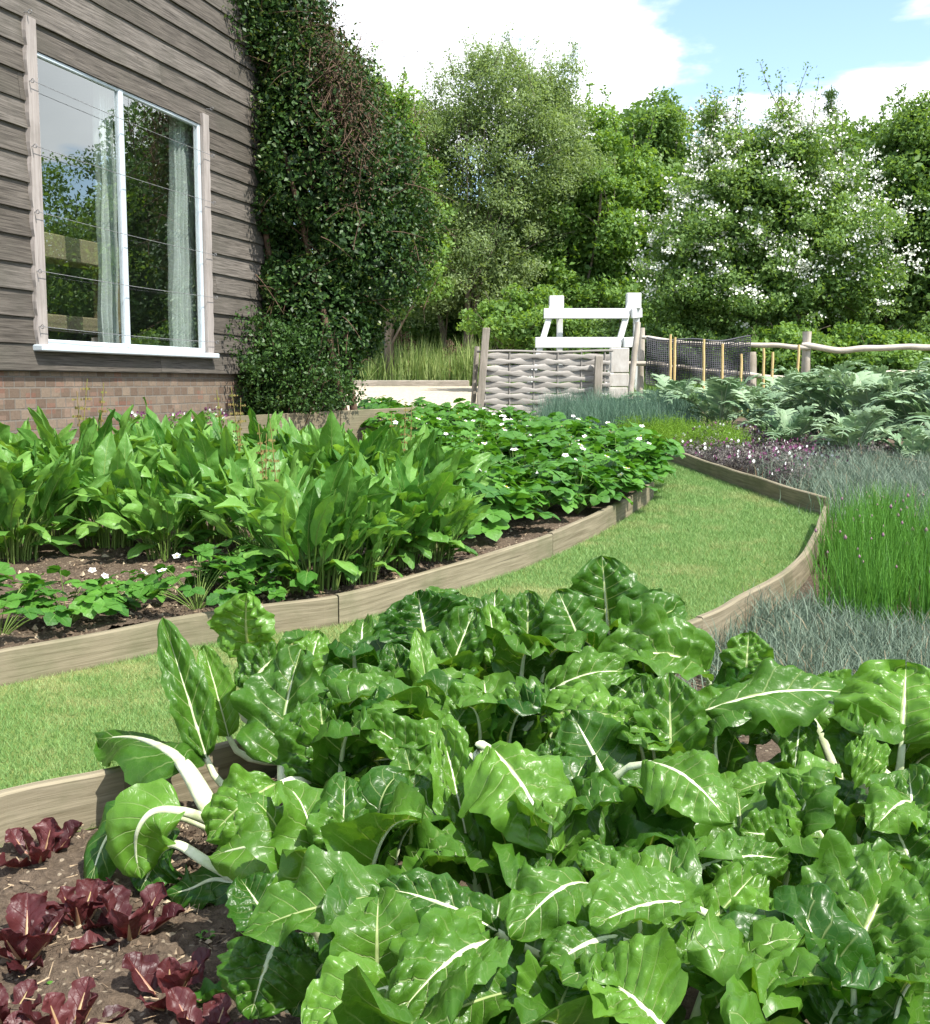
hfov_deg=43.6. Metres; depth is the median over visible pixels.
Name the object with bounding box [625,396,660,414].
blue green tuft
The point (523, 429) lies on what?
strawberry plant
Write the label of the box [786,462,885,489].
pinks clump
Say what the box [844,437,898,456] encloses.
purple mound
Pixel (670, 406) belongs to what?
blue green tuft
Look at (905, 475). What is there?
pinks clump
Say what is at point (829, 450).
edging board
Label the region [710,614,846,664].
pinks clump
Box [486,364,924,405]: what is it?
rough grass
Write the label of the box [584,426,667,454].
strawberry plant
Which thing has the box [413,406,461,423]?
strawberry plant
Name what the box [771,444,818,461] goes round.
purple mound
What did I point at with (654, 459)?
strawberry plant
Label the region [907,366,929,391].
artichoke plant
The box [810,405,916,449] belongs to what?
artichoke plant
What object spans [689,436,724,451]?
feathery plant
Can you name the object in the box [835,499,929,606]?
chive clump
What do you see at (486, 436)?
strawberry plant
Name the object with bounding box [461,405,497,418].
strawberry plant
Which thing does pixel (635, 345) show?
post
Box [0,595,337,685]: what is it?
edging board
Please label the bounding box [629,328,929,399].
rail fence
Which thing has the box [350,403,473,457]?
sorrel clump
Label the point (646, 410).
blue green tuft
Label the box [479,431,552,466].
strawberry plant
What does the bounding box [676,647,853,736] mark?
pinks clump
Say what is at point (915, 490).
pinks clump
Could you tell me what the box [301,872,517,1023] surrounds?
chard plant
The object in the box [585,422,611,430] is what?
strawberry plant
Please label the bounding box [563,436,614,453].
strawberry plant
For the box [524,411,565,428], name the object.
strawberry plant
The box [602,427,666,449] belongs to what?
strawberry plant
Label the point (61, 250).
shelf rack
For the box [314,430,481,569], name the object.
sorrel clump
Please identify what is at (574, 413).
blue green tuft
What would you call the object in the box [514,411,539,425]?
strawberry plant
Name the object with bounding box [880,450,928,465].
pinks clump
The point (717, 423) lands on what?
feathery plant
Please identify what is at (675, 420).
feathery plant
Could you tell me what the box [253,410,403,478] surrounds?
sorrel clump
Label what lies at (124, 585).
strawberry plant
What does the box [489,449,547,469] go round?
strawberry plant
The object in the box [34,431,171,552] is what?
sorrel clump
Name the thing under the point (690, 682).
pinks clump
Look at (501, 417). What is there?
strawberry plant
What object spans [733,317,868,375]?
bush
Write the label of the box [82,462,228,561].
sorrel clump
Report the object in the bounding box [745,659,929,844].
chard plant
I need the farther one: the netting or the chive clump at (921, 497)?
the netting
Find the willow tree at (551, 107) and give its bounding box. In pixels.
[393,20,620,352]
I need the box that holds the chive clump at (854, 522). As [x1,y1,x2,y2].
[813,495,907,572]
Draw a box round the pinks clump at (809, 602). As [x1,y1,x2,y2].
[728,577,887,629]
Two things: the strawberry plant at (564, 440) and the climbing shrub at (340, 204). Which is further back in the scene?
the climbing shrub at (340, 204)
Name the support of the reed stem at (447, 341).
on the ground at (701, 415)
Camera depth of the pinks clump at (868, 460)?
9.55 m
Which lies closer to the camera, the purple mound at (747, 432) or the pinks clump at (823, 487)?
the pinks clump at (823, 487)
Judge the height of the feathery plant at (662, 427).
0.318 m
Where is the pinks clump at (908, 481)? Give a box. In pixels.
[865,471,929,493]
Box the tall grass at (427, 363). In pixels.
[355,330,512,385]
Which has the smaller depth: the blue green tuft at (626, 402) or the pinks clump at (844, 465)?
the pinks clump at (844, 465)
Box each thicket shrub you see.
[373,300,463,358]
[415,184,516,382]
[481,161,555,375]
[636,157,743,382]
[714,231,878,374]
[829,141,886,330]
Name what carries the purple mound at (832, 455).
on the bed soil at (768, 750)
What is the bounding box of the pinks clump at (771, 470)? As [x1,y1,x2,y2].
[752,457,841,481]
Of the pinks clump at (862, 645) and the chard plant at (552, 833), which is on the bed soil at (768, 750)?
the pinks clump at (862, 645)
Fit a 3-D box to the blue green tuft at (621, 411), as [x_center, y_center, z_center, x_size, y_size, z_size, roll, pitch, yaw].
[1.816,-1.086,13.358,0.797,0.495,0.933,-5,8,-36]
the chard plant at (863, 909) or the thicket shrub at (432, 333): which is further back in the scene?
the thicket shrub at (432, 333)
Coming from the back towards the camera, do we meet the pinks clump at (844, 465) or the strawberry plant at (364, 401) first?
the strawberry plant at (364, 401)
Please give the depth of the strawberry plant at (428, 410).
11.22 m
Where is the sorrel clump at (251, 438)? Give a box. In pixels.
[230,406,321,456]
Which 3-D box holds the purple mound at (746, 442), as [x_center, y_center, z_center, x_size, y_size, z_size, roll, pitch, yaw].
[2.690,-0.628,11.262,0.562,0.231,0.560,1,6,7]
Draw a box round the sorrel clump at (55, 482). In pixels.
[0,451,109,563]
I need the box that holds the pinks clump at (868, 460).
[836,454,919,469]
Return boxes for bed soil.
[500,418,923,1023]
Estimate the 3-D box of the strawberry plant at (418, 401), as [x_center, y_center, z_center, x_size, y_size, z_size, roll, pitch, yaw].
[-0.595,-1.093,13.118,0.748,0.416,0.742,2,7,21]
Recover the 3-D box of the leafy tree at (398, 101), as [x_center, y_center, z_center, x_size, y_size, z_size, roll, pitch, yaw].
[-2.186,-7.280,28.494,4.087,8.552,3.906,0,6,0]
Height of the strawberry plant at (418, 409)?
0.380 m
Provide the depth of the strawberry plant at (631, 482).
7.17 m
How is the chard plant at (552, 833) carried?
on the broken soil at (114, 976)
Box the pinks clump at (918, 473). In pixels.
[890,464,929,486]
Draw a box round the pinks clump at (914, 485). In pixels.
[898,477,929,495]
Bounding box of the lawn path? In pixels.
[0,473,816,831]
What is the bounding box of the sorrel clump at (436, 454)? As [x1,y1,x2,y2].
[376,429,498,495]
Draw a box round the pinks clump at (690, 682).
[675,644,823,687]
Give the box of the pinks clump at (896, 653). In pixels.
[866,634,929,667]
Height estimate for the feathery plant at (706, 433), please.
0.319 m
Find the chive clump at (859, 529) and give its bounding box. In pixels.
[826,505,924,589]
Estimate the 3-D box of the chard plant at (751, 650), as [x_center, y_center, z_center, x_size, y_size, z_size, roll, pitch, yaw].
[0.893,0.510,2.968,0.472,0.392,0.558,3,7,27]
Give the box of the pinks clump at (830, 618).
[769,589,928,649]
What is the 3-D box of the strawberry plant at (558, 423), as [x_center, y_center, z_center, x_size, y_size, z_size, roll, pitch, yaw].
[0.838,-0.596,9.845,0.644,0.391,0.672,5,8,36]
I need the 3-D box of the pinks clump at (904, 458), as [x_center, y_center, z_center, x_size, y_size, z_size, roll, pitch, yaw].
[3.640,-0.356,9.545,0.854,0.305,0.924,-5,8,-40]
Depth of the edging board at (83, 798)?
2.66 m
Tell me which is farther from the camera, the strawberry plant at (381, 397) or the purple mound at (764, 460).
the strawberry plant at (381, 397)
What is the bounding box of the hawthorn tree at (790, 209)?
[627,59,929,372]
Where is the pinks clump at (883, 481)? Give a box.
[840,474,925,497]
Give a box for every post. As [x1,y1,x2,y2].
[471,346,478,409]
[476,328,489,407]
[593,356,602,399]
[607,348,628,399]
[627,322,640,398]
[746,352,756,390]
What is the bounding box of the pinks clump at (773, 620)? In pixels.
[721,586,871,641]
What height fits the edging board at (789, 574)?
0.269 m
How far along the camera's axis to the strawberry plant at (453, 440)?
8.69 m
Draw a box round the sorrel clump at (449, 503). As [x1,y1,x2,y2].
[396,480,491,562]
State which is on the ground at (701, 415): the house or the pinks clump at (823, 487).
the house
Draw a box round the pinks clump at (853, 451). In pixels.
[799,439,896,461]
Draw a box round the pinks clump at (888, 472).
[839,463,926,483]
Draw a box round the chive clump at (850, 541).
[801,517,910,613]
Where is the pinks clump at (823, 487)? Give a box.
[775,472,897,503]
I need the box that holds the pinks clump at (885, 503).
[827,486,929,520]
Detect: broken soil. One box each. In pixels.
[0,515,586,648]
[0,772,466,1023]
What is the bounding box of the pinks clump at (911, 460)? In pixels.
[826,452,929,474]
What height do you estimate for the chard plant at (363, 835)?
0.406 m
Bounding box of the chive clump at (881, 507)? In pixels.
[816,477,920,548]
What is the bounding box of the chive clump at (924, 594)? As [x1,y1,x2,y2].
[893,537,929,633]
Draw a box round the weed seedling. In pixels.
[196,930,214,939]
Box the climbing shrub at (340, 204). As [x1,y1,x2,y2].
[222,0,457,415]
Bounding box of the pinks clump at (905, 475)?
[868,467,929,487]
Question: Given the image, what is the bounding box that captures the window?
[21,9,219,358]
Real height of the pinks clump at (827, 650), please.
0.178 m
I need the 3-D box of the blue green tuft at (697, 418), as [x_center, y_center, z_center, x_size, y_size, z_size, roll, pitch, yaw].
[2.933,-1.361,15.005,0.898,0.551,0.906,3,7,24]
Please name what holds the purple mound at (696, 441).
on the bed soil at (768, 750)
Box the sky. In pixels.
[305,0,929,249]
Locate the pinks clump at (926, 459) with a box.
[847,447,927,465]
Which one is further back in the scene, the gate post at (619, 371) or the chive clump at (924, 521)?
the gate post at (619, 371)
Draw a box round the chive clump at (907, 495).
[892,493,929,583]
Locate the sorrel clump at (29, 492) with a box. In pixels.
[5,459,37,495]
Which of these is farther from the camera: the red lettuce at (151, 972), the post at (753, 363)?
the post at (753, 363)
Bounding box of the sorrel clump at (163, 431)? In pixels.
[107,397,212,471]
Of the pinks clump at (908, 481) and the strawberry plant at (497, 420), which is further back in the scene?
the strawberry plant at (497, 420)
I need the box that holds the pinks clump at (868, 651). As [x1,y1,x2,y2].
[806,635,929,673]
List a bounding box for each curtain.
[92,83,119,342]
[167,117,197,347]
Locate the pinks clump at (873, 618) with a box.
[836,603,929,654]
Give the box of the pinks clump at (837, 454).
[793,449,874,463]
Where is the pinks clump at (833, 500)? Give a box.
[777,478,926,518]
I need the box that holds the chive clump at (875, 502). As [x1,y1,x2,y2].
[867,484,928,566]
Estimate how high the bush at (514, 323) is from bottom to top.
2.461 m
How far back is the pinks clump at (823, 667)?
3.70 m
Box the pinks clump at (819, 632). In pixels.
[738,609,865,653]
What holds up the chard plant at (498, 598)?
on the broken soil at (114, 976)
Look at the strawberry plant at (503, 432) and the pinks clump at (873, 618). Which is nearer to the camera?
the pinks clump at (873, 618)
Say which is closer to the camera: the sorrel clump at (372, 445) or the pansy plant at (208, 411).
the sorrel clump at (372, 445)
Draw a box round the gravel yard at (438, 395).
[347,386,477,411]
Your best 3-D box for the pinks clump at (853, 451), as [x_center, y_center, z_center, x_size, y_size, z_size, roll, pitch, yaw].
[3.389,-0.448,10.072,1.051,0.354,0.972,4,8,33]
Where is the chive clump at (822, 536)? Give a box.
[808,494,896,568]
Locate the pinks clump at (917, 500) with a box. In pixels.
[894,490,929,512]
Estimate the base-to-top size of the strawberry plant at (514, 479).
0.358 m
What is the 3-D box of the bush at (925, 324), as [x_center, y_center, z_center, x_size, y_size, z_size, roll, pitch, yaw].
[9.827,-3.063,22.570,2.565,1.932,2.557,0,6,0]
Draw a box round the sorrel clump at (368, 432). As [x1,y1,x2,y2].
[344,415,416,447]
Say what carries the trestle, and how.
on the ground at (701, 415)
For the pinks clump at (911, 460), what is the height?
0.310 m
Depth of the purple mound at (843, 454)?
10.08 m
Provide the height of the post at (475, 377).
1.127 m
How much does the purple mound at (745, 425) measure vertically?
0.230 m
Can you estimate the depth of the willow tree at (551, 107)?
29.73 m
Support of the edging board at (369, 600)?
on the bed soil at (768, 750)
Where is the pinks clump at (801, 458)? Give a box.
[747,448,858,472]
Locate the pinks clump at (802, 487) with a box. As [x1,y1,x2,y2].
[769,467,886,495]
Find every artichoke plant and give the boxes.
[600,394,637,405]
[625,373,700,405]
[664,374,780,428]
[717,385,795,432]
[735,402,830,444]
[743,369,823,406]
[745,360,865,439]
[774,366,924,447]
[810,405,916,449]
[859,357,929,428]
[861,360,929,391]
[864,377,929,440]
[865,421,929,459]
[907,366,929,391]
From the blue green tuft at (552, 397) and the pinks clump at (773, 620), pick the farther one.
the blue green tuft at (552, 397)
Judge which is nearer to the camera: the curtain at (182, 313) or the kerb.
the curtain at (182, 313)
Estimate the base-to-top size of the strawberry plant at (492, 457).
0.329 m
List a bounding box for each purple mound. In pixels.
[679,426,726,440]
[682,439,713,458]
[685,435,727,454]
[698,447,744,468]
[700,438,752,460]
[712,441,768,465]
[723,449,773,472]
[729,427,758,435]
[731,436,769,455]
[736,424,766,435]
[738,450,802,474]
[742,435,766,449]
[743,438,793,458]
[750,429,774,438]
[752,455,805,479]
[759,434,809,445]
[764,445,814,458]
[765,440,798,453]
[765,462,832,487]
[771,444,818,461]
[792,440,839,455]
[793,436,826,450]
[795,451,830,461]
[801,454,852,469]
[802,431,822,440]
[823,449,867,463]
[839,444,876,455]
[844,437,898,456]
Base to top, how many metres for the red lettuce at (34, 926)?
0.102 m
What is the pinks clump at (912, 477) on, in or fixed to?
on the bed soil at (768, 750)
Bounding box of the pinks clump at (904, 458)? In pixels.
[861,449,929,471]
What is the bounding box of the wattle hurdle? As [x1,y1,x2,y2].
[476,349,612,414]
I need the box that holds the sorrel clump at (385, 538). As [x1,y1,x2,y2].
[304,483,424,585]
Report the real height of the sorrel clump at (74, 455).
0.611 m
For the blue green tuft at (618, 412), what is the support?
on the bed soil at (768, 750)
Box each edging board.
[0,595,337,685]
[0,766,123,846]
[124,617,702,801]
[207,416,230,435]
[231,411,339,435]
[335,534,552,624]
[340,407,423,441]
[547,488,645,555]
[645,482,653,503]
[666,453,828,514]
[695,506,827,643]
[746,436,925,465]
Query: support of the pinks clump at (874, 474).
on the bed soil at (768, 750)
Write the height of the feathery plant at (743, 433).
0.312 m
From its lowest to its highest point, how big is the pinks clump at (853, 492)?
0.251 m
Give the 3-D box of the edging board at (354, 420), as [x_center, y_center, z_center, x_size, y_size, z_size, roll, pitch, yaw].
[-0.821,-0.877,11.675,0.036,0.335,1.258,5,8,37]
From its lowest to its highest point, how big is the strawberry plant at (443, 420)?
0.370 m
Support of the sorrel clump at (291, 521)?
on the broken soil at (50, 552)
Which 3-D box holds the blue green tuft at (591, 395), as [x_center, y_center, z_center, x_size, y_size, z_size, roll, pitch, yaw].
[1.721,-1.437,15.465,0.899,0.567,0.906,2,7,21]
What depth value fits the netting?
18.36 m
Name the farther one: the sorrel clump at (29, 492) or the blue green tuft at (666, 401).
the blue green tuft at (666, 401)
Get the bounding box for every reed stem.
[402,332,408,349]
[446,339,450,370]
[449,342,454,376]
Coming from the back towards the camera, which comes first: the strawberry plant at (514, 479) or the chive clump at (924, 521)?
the strawberry plant at (514, 479)
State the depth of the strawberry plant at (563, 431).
9.37 m
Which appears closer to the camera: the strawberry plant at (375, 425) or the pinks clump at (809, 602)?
the pinks clump at (809, 602)
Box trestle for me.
[526,293,641,404]
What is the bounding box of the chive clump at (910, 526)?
[869,488,929,578]
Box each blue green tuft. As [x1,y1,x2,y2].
[519,390,577,414]
[524,401,565,419]
[527,387,573,414]
[534,394,579,420]
[535,387,592,408]
[542,393,602,419]
[555,394,586,414]
[566,397,614,427]
[566,401,600,423]
[569,400,623,428]
[570,386,629,412]
[573,384,610,406]
[583,399,621,418]
[584,395,617,417]
[589,398,649,426]
[594,387,627,403]
[599,397,637,417]
[600,403,635,423]
[601,392,652,414]
[613,385,664,405]
[613,396,677,429]
[617,386,666,413]
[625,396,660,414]
[627,398,663,417]
[633,395,670,415]
[641,402,692,425]
[650,390,706,426]
[653,391,687,412]
[659,397,701,424]
[665,387,707,426]
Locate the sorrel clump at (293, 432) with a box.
[250,417,359,473]
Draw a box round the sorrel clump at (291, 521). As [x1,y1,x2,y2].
[200,449,404,595]
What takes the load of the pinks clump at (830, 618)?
on the bed soil at (768, 750)
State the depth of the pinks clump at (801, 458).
9.68 m
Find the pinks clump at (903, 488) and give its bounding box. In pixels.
[855,479,929,501]
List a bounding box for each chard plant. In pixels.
[83,617,446,909]
[197,589,471,765]
[216,765,475,1018]
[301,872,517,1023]
[352,668,641,779]
[379,725,735,959]
[426,586,528,612]
[429,588,632,738]
[453,836,829,1023]
[553,657,844,795]
[565,591,783,696]
[569,555,676,674]
[628,751,929,898]
[681,829,929,1023]
[719,630,851,761]
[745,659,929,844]
[849,764,929,861]
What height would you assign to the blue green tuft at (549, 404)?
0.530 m
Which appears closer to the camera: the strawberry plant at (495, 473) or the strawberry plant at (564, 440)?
the strawberry plant at (495, 473)
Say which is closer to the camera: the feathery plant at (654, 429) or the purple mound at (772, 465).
the purple mound at (772, 465)
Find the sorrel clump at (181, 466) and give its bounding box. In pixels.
[131,430,272,545]
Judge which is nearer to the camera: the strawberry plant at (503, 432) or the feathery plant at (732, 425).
the strawberry plant at (503, 432)
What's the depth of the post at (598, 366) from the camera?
17.52 m
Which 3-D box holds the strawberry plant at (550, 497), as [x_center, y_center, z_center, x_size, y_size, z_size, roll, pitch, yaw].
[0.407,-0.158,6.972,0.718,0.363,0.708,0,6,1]
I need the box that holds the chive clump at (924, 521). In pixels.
[916,498,928,551]
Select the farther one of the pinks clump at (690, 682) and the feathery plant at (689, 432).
the feathery plant at (689, 432)
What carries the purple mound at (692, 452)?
on the bed soil at (768, 750)
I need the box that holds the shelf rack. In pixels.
[44,232,120,343]
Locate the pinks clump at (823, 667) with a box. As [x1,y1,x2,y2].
[773,638,925,674]
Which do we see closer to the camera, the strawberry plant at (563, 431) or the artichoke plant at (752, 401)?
the strawberry plant at (563, 431)
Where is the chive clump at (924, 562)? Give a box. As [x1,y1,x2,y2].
[902,529,929,609]
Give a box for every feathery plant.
[607,416,637,427]
[616,415,655,429]
[637,415,671,431]
[639,414,669,427]
[641,422,663,437]
[646,419,678,437]
[651,419,678,435]
[655,427,680,439]
[655,428,682,440]
[660,413,692,430]
[661,419,686,435]
[665,429,695,445]
[667,416,692,431]
[668,423,716,440]
[669,417,706,437]
[673,433,713,449]
[676,429,719,445]
[684,416,711,430]
[685,420,725,438]
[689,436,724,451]
[694,420,736,438]
[696,424,728,441]
[701,416,736,428]
[714,427,770,441]
[715,420,749,432]
[717,427,749,448]
[719,422,745,434]
[719,428,754,443]
[720,427,762,444]
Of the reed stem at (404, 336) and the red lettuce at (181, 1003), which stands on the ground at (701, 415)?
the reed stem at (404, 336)
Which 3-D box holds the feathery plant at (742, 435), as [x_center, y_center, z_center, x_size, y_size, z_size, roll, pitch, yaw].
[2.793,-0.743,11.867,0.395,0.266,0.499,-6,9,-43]
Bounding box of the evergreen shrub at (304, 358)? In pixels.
[224,295,368,423]
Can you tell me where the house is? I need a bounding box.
[0,0,272,443]
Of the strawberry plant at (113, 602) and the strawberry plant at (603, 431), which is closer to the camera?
the strawberry plant at (113, 602)
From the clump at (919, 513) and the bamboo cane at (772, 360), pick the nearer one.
the clump at (919, 513)
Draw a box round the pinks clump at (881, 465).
[822,457,926,479]
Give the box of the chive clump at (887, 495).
[838,481,926,521]
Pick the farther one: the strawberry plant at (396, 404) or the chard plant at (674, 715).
the strawberry plant at (396, 404)
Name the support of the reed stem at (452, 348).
on the ground at (701, 415)
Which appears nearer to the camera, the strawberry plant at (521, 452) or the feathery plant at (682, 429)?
the strawberry plant at (521, 452)
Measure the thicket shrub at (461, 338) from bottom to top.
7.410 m
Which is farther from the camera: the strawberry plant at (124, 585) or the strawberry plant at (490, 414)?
the strawberry plant at (490, 414)
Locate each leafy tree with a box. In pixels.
[344,39,458,379]
[453,82,686,371]
[580,86,701,178]
[811,96,900,156]
[831,83,929,333]
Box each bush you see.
[455,282,583,369]
[548,300,645,373]
[614,314,760,377]
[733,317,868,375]
[827,319,929,379]
[906,311,929,340]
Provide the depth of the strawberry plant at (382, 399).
13.88 m
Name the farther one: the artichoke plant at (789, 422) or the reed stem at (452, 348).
the reed stem at (452, 348)
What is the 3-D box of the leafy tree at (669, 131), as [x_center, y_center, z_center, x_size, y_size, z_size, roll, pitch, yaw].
[5.709,-8.761,37.373,6.281,9.381,4.712,0,6,0]
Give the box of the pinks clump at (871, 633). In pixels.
[789,597,929,664]
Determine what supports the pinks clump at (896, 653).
on the bed soil at (768, 750)
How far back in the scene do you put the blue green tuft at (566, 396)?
15.54 m
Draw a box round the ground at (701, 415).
[468,384,748,417]
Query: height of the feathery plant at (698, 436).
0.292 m
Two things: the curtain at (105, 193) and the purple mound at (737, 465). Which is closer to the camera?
the curtain at (105, 193)
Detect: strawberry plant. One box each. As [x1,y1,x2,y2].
[0,562,77,634]
[0,565,140,622]
[100,569,168,602]
[125,543,255,609]
[186,535,290,586]
[236,557,319,601]
[357,397,389,407]
[357,402,377,409]
[359,411,405,430]
[360,403,387,408]
[363,397,401,408]
[368,395,391,403]
[368,408,430,434]
[369,398,409,408]
[386,407,455,432]
[391,397,437,411]
[392,402,404,407]
[392,407,423,420]
[394,415,460,439]
[398,419,440,441]
[399,397,437,410]
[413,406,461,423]
[415,428,451,443]
[428,416,477,431]
[435,421,478,442]
[435,437,462,445]
[438,402,458,411]
[440,411,483,426]
[441,428,494,450]
[441,433,467,446]
[442,398,480,414]
[444,445,488,468]
[448,407,489,423]
[453,471,540,540]
[455,440,501,456]
[457,429,530,458]
[460,416,507,433]
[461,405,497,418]
[462,418,506,439]
[463,406,509,419]
[464,465,560,523]
[466,473,521,485]
[468,412,516,427]
[470,425,512,439]
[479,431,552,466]
[482,411,511,426]
[482,431,531,448]
[488,454,531,477]
[489,405,531,418]
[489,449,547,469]
[492,406,530,422]
[497,461,587,518]
[500,421,549,442]
[500,455,590,508]
[501,416,565,435]
[502,411,537,421]
[502,417,554,428]
[506,417,533,427]
[506,449,597,494]
[511,425,576,456]
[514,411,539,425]
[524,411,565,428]
[525,444,599,477]
[529,458,632,513]
[532,418,594,441]
[536,439,587,462]
[538,428,583,442]
[539,412,574,424]
[544,433,605,458]
[549,453,644,507]
[550,422,600,442]
[550,441,617,463]
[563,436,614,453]
[565,416,611,429]
[568,427,608,446]
[578,452,659,502]
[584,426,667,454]
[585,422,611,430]
[585,450,663,491]
[589,433,675,474]
[592,435,675,477]
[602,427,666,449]
[604,427,685,464]
[606,419,643,440]
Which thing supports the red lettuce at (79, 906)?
on the broken soil at (114, 976)
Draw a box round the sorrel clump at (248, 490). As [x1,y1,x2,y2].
[170,420,324,555]
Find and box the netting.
[645,335,750,385]
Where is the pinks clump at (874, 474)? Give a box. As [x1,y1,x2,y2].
[812,467,928,489]
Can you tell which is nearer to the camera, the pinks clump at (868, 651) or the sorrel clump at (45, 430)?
the pinks clump at (868, 651)
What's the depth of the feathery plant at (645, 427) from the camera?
12.45 m
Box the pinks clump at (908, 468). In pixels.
[888,458,929,475]
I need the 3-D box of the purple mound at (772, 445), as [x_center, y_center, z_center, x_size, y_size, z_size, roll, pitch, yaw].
[2.855,-0.583,10.919,0.631,0.244,0.629,4,7,29]
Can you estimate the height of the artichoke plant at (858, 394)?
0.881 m
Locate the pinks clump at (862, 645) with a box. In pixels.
[773,613,929,674]
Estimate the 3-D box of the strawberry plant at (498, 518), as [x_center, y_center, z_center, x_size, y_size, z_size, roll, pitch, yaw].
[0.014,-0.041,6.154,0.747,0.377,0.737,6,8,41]
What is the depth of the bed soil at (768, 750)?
3.88 m
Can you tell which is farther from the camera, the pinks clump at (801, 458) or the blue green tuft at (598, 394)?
the blue green tuft at (598, 394)
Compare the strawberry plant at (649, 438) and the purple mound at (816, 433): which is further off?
the purple mound at (816, 433)
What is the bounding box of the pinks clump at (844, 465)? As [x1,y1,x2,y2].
[799,456,900,478]
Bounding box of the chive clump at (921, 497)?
[907,472,929,537]
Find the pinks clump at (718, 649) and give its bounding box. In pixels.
[690,617,837,683]
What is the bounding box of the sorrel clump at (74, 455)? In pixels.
[0,424,137,538]
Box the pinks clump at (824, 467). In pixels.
[774,456,872,486]
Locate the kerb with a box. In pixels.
[354,380,468,385]
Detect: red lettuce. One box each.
[0,817,82,867]
[0,892,69,973]
[0,979,41,1023]
[3,976,129,1023]
[38,877,114,928]
[70,882,184,950]
[122,947,225,1010]
[166,986,258,1023]
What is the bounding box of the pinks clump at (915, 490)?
[857,475,929,504]
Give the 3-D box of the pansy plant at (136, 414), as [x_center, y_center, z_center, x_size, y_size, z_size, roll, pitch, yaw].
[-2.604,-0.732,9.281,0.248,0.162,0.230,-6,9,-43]
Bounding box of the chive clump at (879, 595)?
[800,529,927,632]
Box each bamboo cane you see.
[669,334,671,379]
[673,337,675,380]
[702,339,704,401]
[721,344,723,378]
[739,354,742,412]
[762,348,764,387]
[770,352,773,388]
[796,345,799,370]
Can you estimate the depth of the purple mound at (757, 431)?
12.21 m
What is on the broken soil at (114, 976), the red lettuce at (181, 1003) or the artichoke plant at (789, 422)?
the red lettuce at (181, 1003)
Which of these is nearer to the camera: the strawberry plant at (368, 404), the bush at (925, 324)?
the strawberry plant at (368, 404)
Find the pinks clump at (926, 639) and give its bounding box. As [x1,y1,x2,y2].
[843,610,929,665]
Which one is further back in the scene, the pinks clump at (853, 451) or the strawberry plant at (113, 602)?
the pinks clump at (853, 451)
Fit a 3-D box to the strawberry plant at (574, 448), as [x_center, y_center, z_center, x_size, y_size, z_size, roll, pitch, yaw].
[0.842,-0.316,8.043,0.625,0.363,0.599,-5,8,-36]
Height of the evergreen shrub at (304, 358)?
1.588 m
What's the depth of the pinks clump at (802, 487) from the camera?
8.24 m
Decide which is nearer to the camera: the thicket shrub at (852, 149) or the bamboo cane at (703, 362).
the bamboo cane at (703, 362)
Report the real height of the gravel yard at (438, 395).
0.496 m
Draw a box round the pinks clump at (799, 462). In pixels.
[792,453,880,471]
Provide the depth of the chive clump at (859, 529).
5.29 m
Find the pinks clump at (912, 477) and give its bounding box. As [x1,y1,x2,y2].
[892,470,929,488]
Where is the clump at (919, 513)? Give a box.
[869,499,929,533]
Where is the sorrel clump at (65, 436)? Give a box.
[0,418,76,468]
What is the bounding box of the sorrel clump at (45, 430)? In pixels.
[10,379,171,511]
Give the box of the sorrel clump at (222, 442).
[171,388,293,503]
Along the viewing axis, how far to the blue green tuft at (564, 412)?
13.99 m
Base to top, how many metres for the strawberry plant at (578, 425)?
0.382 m
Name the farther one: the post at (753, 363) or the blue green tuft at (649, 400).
the post at (753, 363)
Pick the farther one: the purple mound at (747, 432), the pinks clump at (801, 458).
the purple mound at (747, 432)
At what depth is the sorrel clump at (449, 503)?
5.39 m
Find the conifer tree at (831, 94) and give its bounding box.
[818,85,842,374]
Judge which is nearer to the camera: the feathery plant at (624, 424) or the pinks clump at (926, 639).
the pinks clump at (926, 639)
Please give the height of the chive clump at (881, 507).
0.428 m
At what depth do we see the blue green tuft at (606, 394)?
16.12 m
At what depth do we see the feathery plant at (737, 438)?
11.15 m
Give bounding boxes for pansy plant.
[129,411,145,422]
[168,411,192,428]
[204,406,224,422]
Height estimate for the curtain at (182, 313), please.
2.140 m
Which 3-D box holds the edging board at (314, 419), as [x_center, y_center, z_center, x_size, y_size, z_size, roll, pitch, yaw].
[-1.692,-0.771,10.982,1.051,0.362,0.036,-3,7,-22]
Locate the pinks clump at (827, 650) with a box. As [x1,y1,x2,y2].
[723,632,897,675]
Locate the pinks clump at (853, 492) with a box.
[815,482,926,511]
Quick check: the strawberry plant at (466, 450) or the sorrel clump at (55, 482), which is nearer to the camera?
the sorrel clump at (55, 482)
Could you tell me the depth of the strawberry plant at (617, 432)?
9.77 m
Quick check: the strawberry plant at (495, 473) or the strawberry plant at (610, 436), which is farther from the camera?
the strawberry plant at (610, 436)
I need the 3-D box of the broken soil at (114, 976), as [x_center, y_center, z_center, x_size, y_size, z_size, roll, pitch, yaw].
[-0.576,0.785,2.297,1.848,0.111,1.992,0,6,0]

